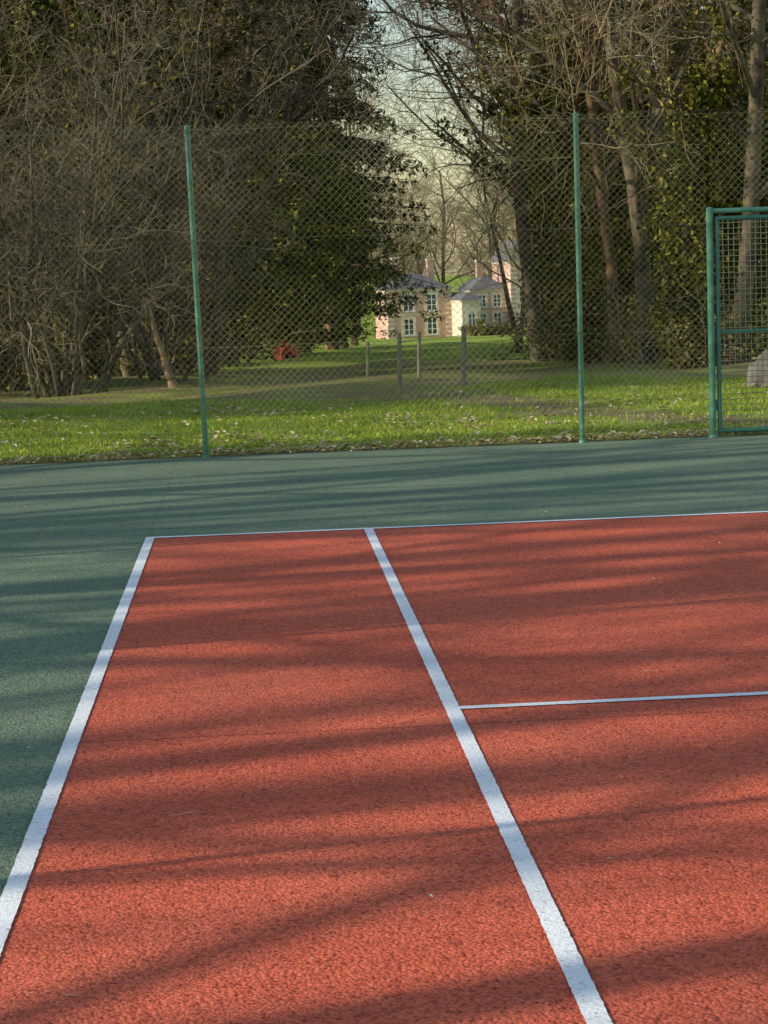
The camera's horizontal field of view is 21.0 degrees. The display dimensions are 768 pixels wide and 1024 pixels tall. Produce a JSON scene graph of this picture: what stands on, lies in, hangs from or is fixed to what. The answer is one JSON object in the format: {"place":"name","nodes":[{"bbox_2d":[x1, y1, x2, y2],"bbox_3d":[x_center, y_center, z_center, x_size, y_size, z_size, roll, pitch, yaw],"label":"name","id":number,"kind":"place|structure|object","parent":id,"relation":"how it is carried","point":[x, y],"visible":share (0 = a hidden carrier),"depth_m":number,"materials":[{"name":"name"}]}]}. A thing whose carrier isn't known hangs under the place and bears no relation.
{"place":"outdoors","nodes":[
{"label":"outdoors","id":0,"kind":"place"},
{"bbox_2d":[0,272,767,464],"bbox_3d":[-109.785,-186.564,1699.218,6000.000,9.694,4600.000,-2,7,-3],"label":"ground","id":1,"kind":"structure","parent":0,"point":[361,380],"depth_m":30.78,"materials":[{"name":"green plant"}]},
{"bbox_2d":[16,1,73,370],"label":"ivy clad tree","id":2,"kind":"object","parent":1,"relation":"on","point":[47,162],"depth_m":45.62,"materials":[{"name":"green plant"}]},
{"bbox_2d":[0,314,97,390],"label":"undergrowth shrub","id":3,"kind":"object","parent":1,"relation":"on","point":[8,379],"visible":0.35,"depth_m":37.15,"materials":[{"name":"brown plant"}]},
{"bbox_2d":[0,0,143,388],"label":"bare tree","id":4,"kind":"object","parent":1,"relation":"on","point":[11,351],"visible":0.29,"depth_m":36.44,"materials":[{"name":"brown plant"}]},
{"bbox_2d":[0,0,155,389],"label":"ivy clad tree","id":5,"kind":"object","parent":1,"relation":"on","point":[45,7],"visible":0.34,"depth_m":37.41,"materials":[{"name":"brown plant"}]},
{"bbox_2d":[0,8,202,376],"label":"hazel thicket","id":6,"kind":"object","parent":1,"relation":"on","point":[7,326],"visible":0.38,"depth_m":35.09,"materials":[{"name":"brown plant"}]},
{"bbox_2d":[25,293,237,378],"bbox_3d":[-5.635,-4.040,44.574,5.330,2.413,4.061,2,8,30],"label":"undergrowth shrub","id":7,"kind":"object","parent":1,"relation":"on","point":[119,369],"visible":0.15,"depth_m":43.84,"materials":[{"name":"brown plant"}]},
{"bbox_2d":[99,212,178,387],"bbox_3d":[-3.921,-3.345,33.245,1.238,2.898,0.970,-2,7,-3],"label":"leaning young tree","id":8,"kind":"object","parent":1,"relation":"on","point":[169,375],"visible":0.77,"depth_m":33.37,"materials":[{"name":"bark twig"},{"name":"brown bark"}]},
{"bbox_2d":[22,76,276,352],"bbox_3d":[-9.295,-8.421,57.495,11.085,9.741,9.877,-8,9,-40],"label":"yew tree","id":9,"kind":"object","parent":1,"relation":"on","point":[263,272],"visible":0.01,"depth_m":58.36,"materials":[{"name":"green plant"}]},
{"bbox_2d":[38,0,260,374],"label":"ivy clad tree","id":10,"kind":"object","parent":1,"relation":"on","point":[127,186],"visible":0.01,"depth_m":48.30,"materials":[{"name":"green plant"}]},
{"bbox_2d":[3,0,324,379],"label":"hazel thicket","id":11,"kind":"object","parent":1,"relation":"on","point":[180,332],"visible":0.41,"depth_m":39.04,"materials":[{"name":"brown plant"}]},
{"bbox_2d":[11,0,319,376],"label":"bare tree","id":12,"kind":"object","parent":1,"relation":"on","point":[131,368],"visible":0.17,"depth_m":41.64,"materials":[{"name":"brown plant"}]},
{"bbox_2d":[32,0,312,380],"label":"ivy clad tree","id":13,"kind":"object","parent":1,"relation":"on","point":[95,368],"visible":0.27,"depth_m":40.72,"materials":[{"name":"green plant"}]},
{"bbox_2d":[113,279,240,375],"bbox_3d":[-5.936,-4.700,52.332,4.467,2.655,5.863,-2,7,1],"label":"undergrowth shrub","id":14,"kind":"object","parent":1,"relation":"on","point":[196,369],"visible":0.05,"depth_m":52.83,"materials":[{"name":"brown plant"}]},
{"bbox_2d":[42,0,341,375],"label":"ivy clad tree","id":15,"kind":"object","parent":1,"relation":"on","point":[227,49],"visible":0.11,"depth_m":42.76,"materials":[{"name":"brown plant"}]},
{"bbox_2d":[0,0,390,399],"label":"hazel thicket","id":16,"kind":"object","parent":1,"relation":"on","point":[55,303],"visible":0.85,"depth_m":33.57,"materials":[{"name":"brown plant"}]},
{"bbox_2d":[160,151,231,378],"bbox_3d":[-3.503,-4.415,37.328,1.045,4.218,2.120,-6,8,-29],"label":"leaning young tree","id":17,"kind":"object","parent":1,"relation":"on","point":[204,314],"visible":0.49,"depth_m":37.58,"materials":[{"name":"brown plant"}]},
{"bbox_2d":[55,0,382,368],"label":"ivy clad tree","id":18,"kind":"object","parent":1,"relation":"on","point":[218,115],"visible":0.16,"depth_m":52.87,"materials":[{"name":"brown plant"}]},
{"bbox_2d":[55,0,422,362],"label":"bare tree","id":19,"kind":"object","parent":1,"relation":"on","point":[291,96],"visible":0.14,"depth_m":58.79,"materials":[{"name":"brown plant"}]},
{"bbox_2d":[61,0,424,374],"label":"bare tree","id":20,"kind":"object","parent":1,"relation":"on","point":[247,77],"visible":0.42,"depth_m":46.93,"materials":[{"name":"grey plant"}]},
{"bbox_2d":[132,6,379,311],"bbox_3d":[-6.097,-11.508,57.537,9.088,15.467,9.032,-7,8,-36],"label":"ivy clad tree","id":21,"kind":"object","parent":1,"relation":"on","point":[292,156],"depth_m":56.71,"materials":[{"name":"green plant"}]},
{"bbox_2d":[177,68,349,361],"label":"yew tree","id":22,"kind":"object","parent":1,"relation":"on","point":[271,308],"visible":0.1,"depth_m":67.73,"materials":[{"name":"green plant"}]},
{"bbox_2d":[184,0,362,358],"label":"spruce tree","id":23,"kind":"object","parent":1,"relation":"on","point":[278,89],"visible":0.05,"depth_m":86.63,"materials":[{"name":"green plant"}]},
{"bbox_2d":[197,116,372,358],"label":"yew tree","id":24,"kind":"object","parent":1,"relation":"on","point":[341,198],"visible":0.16,"depth_m":79.76,"materials":[{"name":"green plant"}]},
{"bbox_2d":[274,340,297,359],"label":"red play tent","id":25,"kind":"object","parent":1,"relation":"on","point":[293,354],"visible":0.58,"depth_m":72.35,"materials":[{"name":"fabric"}]},
{"bbox_2d":[243,121,345,343],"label":"yew tree","id":26,"kind":"object","parent":1,"relation":"on","point":[286,234],"depth_m":89.05,"materials":[{"name":"green plant"}]},
{"bbox_2d":[238,0,427,352],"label":"spruce tree","id":27,"kind":"object","parent":1,"relation":"on","point":[335,114],"visible":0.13,"depth_m":99.19,"materials":[{"name":"green plant"}]},
{"bbox_2d":[234,119,444,357],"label":"yew tree","id":28,"kind":"object","parent":1,"relation":"on","point":[365,213],"visible":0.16,"depth_m":88.38,"materials":[{"name":"green plant"}]},
{"bbox_2d":[269,220,412,348],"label":"yew tree","id":29,"kind":"object","parent":1,"relation":"on","point":[371,301],"visible":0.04,"depth_m":115.57,"materials":[{"name":"green plant"}]},
{"bbox_2d":[259,0,447,349],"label":"spruce tree","id":30,"kind":"object","parent":1,"relation":"on","point":[379,188],"visible":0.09,"depth_m":110.29,"materials":[{"name":"green plant"}]},
{"bbox_2d":[316,70,441,345],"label":"tree","id":31,"kind":"object","parent":1,"relation":"on","point":[377,256],"visible":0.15,"depth_m":147.40,"materials":[{"name":"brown plant"}]},
{"bbox_2d":[0,434,767,1023],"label":"tennis court","id":32,"kind":"object","parent":1,"relation":"on","point":[472,722],"visible":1,"depth_m":7.20,"materials":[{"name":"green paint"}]},
{"bbox_2d":[23,463,719,994],"bbox_3d":[0.157,0.310,11.121,6.994,0.012,15.120,-2,7,-3],"label":"court leaf debris","id":33,"kind":"object","parent":32,"relation":"on","point":[153,737],"visible":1,"depth_m":8.17,"materials":[{"name":"brown plant"}]},
{"bbox_2d":[0,107,767,461],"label":"chain link fence","id":34,"kind":"object","parent":32,"relation":"on","point":[188,151],"visible":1,"depth_m":18.60,"materials":[{"name":"metal"}]},
{"bbox_2d":[705,207,767,437],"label":"metal gate","id":35,"kind":"structure","parent":34,"relation":"attached to","point":[712,250],"depth_m":18.86,"materials":[{"name":"green metal"}]},
{"bbox_2d":[0,431,767,462],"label":"leaf litter","id":36,"kind":"object","parent":1,"relation":"on","point":[285,450],"visible":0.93,"depth_m":18.92,"materials":[{"name":"brown plant"}]},
{"bbox_2d":[0,381,767,460],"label":"fallen leaves","id":37,"kind":"object","parent":1,"relation":"on","point":[480,440],"visible":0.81,"depth_m":20.51,"materials":[{"name":"brown plant"}]},
{"bbox_2d":[315,31,469,347],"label":"bare tree","id":38,"kind":"object","parent":1,"relation":"on","point":[342,345],"visible":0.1,"depth_m":132.32,"materials":[{"name":"plant"}]},
{"bbox_2d":[42,0,767,349],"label":"distant trees","id":39,"kind":"object","parent":1,"relation":"on","point":[440,204],"visible":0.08,"depth_m":391.45,"materials":[{"name":"brown plant"}]},
{"bbox_2d":[366,325,466,391],"bbox_3d":[0.428,-2.368,31.108,0.987,0.948,4.807,-3,7,-6],"label":"wooden stake fence","id":40,"kind":"object","parent":1,"relation":"on","point":[463,364],"visible":0.73,"depth_m":28.79,"materials":[{"name":"brown wood"}]},
{"bbox_2d":[375,240,538,338],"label":"brick mansion","id":41,"kind":"structure","parent":1,"relation":"on","point":[497,292],"depth_m":330.61,"materials":[{"name":"pink stone"}]},
{"bbox_2d":[403,285,526,334],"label":"windows","id":42,"kind":"structure","parent":41,"relation":"in","point":[409,330],"depth_m":330.46,"materials":[{"name":"glass"}]},
{"bbox_2d":[398,109,522,351],"bbox_3d":[2.904,-8.710,62.794,4.997,7.999,4.260,-2,7,-3],"label":"leaning young tree","id":43,"kind":"object","parent":1,"relation":"on","point":[507,298],"visible":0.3,"depth_m":62.68,"materials":[{"name":"brown plant"}]},
{"bbox_2d":[429,83,533,341],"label":"bare tree","id":44,"kind":"object","parent":1,"relation":"on","point":[522,300],"visible":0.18,"depth_m":105.20,"materials":[{"name":"brown plant"}]},
{"bbox_2d":[458,314,508,335],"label":"garden shrub","id":45,"kind":"object","parent":1,"relation":"on","point":[483,330],"visible":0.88,"depth_m":312.16,"materials":[{"name":"green plant"}]},
{"bbox_2d":[442,95,538,280],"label":"bare tree","id":46,"kind":"object","parent":1,"relation":"on","point":[505,246],"visible":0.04,"depth_m":117.20,"materials":[{"name":"brown plant"}]},
{"bbox_2d":[311,0,680,291],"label":"bare tree","id":47,"kind":"object","parent":1,"relation":"on","point":[443,103],"visible":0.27,"depth_m":68.84,"materials":[{"name":"brown plant"}]},
{"bbox_2d":[451,161,540,279],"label":"bare tree","id":48,"kind":"object","parent":1,"relation":"on","point":[492,236],"visible":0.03,"depth_m":239.93,"materials":[{"name":"brown plant"}]},
{"bbox_2d":[273,0,719,361],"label":"bare tree","id":49,"kind":"object","parent":1,"relation":"on","point":[525,255],"visible":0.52,"depth_m":45.06,"materials":[{"name":"brown plant"}]},
{"bbox_2d":[486,318,524,334],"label":"garden shrub","id":50,"kind":"object","parent":1,"relation":"on","point":[506,327],"visible":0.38,"depth_m":315.65,"materials":[{"name":"green plant"}]},
{"bbox_2d":[319,0,693,275],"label":"bare tree","id":51,"kind":"object","parent":1,"relation":"on","point":[449,18],"visible":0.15,"depth_m":58.89,"materials":[{"name":"brown plant"}]},
{"bbox_2d":[459,68,577,254],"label":"bare tree","id":52,"kind":"object","parent":1,"relation":"on","point":[494,200],"visible":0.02,"depth_m":162.29,"materials":[{"name":"brown plant"}]},
{"bbox_2d":[372,0,671,356],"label":"ivy clad tree","id":53,"kind":"object","parent":1,"relation":"on","point":[549,295],"visible":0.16,"depth_m":47.29,"materials":[{"name":"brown plant"}]},
{"bbox_2d":[504,222,550,301],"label":"bare tree","id":54,"kind":"object","parent":1,"relation":"on","point":[516,255],"visible":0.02,"depth_m":261.29,"materials":[{"name":"brown plant"}]},
{"bbox_2d":[395,0,679,363],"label":"ivy clad tree","id":55,"kind":"object","parent":1,"relation":"on","point":[594,300],"visible":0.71,"depth_m":40.77,"materials":[{"name":"green plant"}]},
{"bbox_2d":[374,0,706,355],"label":"bare tree","id":56,"kind":"object","parent":1,"relation":"on","point":[501,145],"visible":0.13,"depth_m":54.17,"materials":[{"name":"brown plant"}]},
{"bbox_2d":[382,0,700,243],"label":"bare tree","id":57,"kind":"object","parent":1,"relation":"on","point":[511,205],"visible":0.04,"depth_m":82.27,"materials":[{"name":"brown plant"}]},
{"bbox_2d":[475,15,624,264],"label":"bare tree","id":58,"kind":"object","parent":1,"relation":"on","point":[511,198],"visible":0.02,"depth_m":99.39,"materials":[{"name":"brown plant"}]},
{"bbox_2d":[514,244,605,321],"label":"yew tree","id":59,"kind":"object","parent":1,"relation":"on","point":[541,280],"depth_m":74.61,"materials":[{"name":"green plant"}]},
{"bbox_2d":[354,0,767,363],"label":"bare tree","id":60,"kind":"object","parent":1,"relation":"on","point":[640,259],"visible":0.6,"depth_m":38.55,"materials":[{"name":"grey plant"}]},
{"bbox_2d":[359,0,767,349],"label":"bare tree","id":61,"kind":"object","parent":1,"relation":"on","point":[655,105],"visible":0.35,"depth_m":41.98,"materials":[{"name":"brown plant"}]},
{"bbox_2d":[516,254,666,364],"bbox_3d":[4.528,-4.151,42.000,3.655,2.172,4.797,-2,7,3],"label":"undergrowth shrub","id":62,"kind":"object","parent":1,"relation":"on","point":[557,339],"visible":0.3,"depth_m":41.57,"materials":[{"name":"green plant"}]},
{"bbox_2d":[481,0,705,299],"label":"ivy clad tree","id":63,"kind":"object","parent":1,"relation":"on","point":[653,203],"visible":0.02,"depth_m":58.71,"materials":[{"name":"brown plant"}]},
{"bbox_2d":[428,0,767,363],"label":"bare tree","id":64,"kind":"object","parent":1,"relation":"on","point":[594,144],"visible":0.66,"depth_m":39.03,"materials":[{"name":"brown plant"}]},
{"bbox_2d":[482,263,715,360],"bbox_3d":[5.048,-4.685,46.184,5.863,2.655,4.467,0,7,20],"label":"undergrowth shrub","id":65,"kind":"object","parent":1,"relation":"on","point":[514,333],"visible":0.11,"depth_m":46.26,"materials":[{"name":"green plant"}]},
{"bbox_2d":[490,0,709,357],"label":"ivy clad tree","id":66,"kind":"object","parent":1,"relation":"on","point":[624,254],"visible":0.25,"depth_m":43.80,"materials":[{"name":"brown plant"}]},
{"bbox_2d":[467,0,767,364],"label":"bare tree","id":67,"kind":"object","parent":1,"relation":"on","point":[758,54],"visible":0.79,"depth_m":36.28,"materials":[{"name":"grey plant"}]},
{"bbox_2d":[531,0,767,368],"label":"ivy clad tree","id":68,"kind":"object","parent":1,"relation":"on","point":[707,92],"visible":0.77,"depth_m":36.69,"materials":[{"name":"green plant"}]},
{"bbox_2d":[647,192,682,283],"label":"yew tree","id":69,"kind":"object","parent":1,"relation":"on","point":[656,215],"depth_m":78.26,"materials":[{"name":"green plant"}]},
{"bbox_2d":[583,0,767,351],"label":"ivy clad tree","id":70,"kind":"object","parent":1,"relation":"on","point":[757,290],"visible":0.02,"depth_m":49.28,"materials":[{"name":"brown plant"}]},
{"bbox_2d":[587,245,767,367],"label":"undergrowth shrub","id":71,"kind":"object","parent":1,"relation":"on","point":[703,331],"visible":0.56,"depth_m":37.10,"materials":[{"name":"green plant"}]},
{"bbox_2d":[614,0,767,353],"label":"ivy clad tree","id":72,"kind":"object","parent":1,"relation":"on","point":[737,200],"visible":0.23,"depth_m":43.51,"materials":[{"name":"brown plant"}]},
{"bbox_2d":[744,349,767,387],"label":"boulder","id":73,"kind":"object","parent":1,"relation":"on","point":[750,372],"visible":0.7,"depth_m":25.34,"materials":[{"name":"stone"}]},
{"bbox_2d":[70,0,760,278],"label":"sky","id":74,"kind":"structure","parent":0,"point":[420,158],"materials":[{"name":"white"}]}
]}

